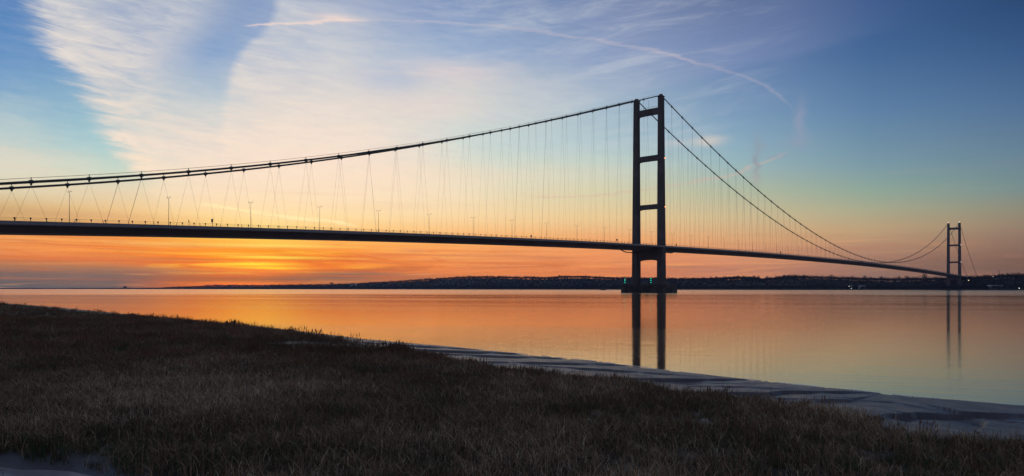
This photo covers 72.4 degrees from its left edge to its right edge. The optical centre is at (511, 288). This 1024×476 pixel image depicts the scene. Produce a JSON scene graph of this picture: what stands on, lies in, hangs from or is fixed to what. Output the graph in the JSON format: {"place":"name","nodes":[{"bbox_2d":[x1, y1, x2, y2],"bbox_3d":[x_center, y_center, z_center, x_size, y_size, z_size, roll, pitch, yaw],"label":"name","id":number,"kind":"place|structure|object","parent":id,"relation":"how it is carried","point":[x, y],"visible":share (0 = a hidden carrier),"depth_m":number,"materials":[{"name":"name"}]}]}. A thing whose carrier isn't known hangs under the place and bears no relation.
{"place":"outdoors","nodes":[
{"label":"outdoors","id":0,"kind":"place"},
{"bbox_2d":[0,301,1023,475],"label":"grass","id":1,"kind":"structure","parent":0,"point":[197,359],"depth_m":13.01,"materials":[{"name":"brown plant"}]},
{"bbox_2d":[0,467,90,475],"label":"puddle","id":2,"kind":"object","parent":1,"relation":"on","point":[11,472],"depth_m":9.85,"materials":[{"name":"grey liquid"}]},
{"bbox_2d":[0,289,1023,404],"bbox_3d":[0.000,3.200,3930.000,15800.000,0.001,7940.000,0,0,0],"label":"water","id":3,"kind":"structure","parent":0,"point":[966,345],"depth_m":62.33,"materials":[{"name":"orange liquid"}]},
{"bbox_2d":[0,94,976,292],"bbox_3d":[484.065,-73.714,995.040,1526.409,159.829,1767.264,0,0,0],"label":"suspension bridge","id":4,"kind":"structure","parent":3,"relation":"in","point":[640,252],"depth_m":419.87,"materials":[{"name":"metal"}]},
{"bbox_2d":[69,191,70,221],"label":"street lamp","id":5,"kind":"object","parent":4,"relation":"on","point":[69,206],"visible":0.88,"depth_m":248.82,"materials":[{"name":"grey metal"}]},
{"bbox_2d":[0,303,1023,475],"label":"ground","id":6,"kind":"structure","parent":0,"point":[985,416],"depth_m":17.20,"materials":[{"name":"brown soil"}]},
{"bbox_2d":[0,0,1023,288],"label":"sky","id":7,"kind":"structure","parent":0,"point":[877,126],"materials":[{"name":"blue"}]},
{"bbox_2d":[4,278,1023,289],"bbox_3d":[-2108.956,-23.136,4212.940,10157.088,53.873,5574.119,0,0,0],"label":"hills","id":8,"kind":"structure","parent":0,"point":[610,284],"depth_m":2220.78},
{"bbox_2d":[0,272,1023,288],"bbox_3d":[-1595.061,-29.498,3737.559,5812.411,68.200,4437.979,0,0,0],"label":"woodland","id":9,"kind":"object","parent":8,"relation":"on","point":[847,279],"visible":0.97,"depth_m":2320.11,"materials":[{"name":"black plant"}]},
{"bbox_2d":[478,349,952,399],"bbox_3d":[2.419,3.162,31.304,0.850,0.045,31.625,0,0,-42],"label":"foam","id":10,"kind":"object","parent":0,"point":[723,376],"visible":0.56,"depth_m":24.23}
]}

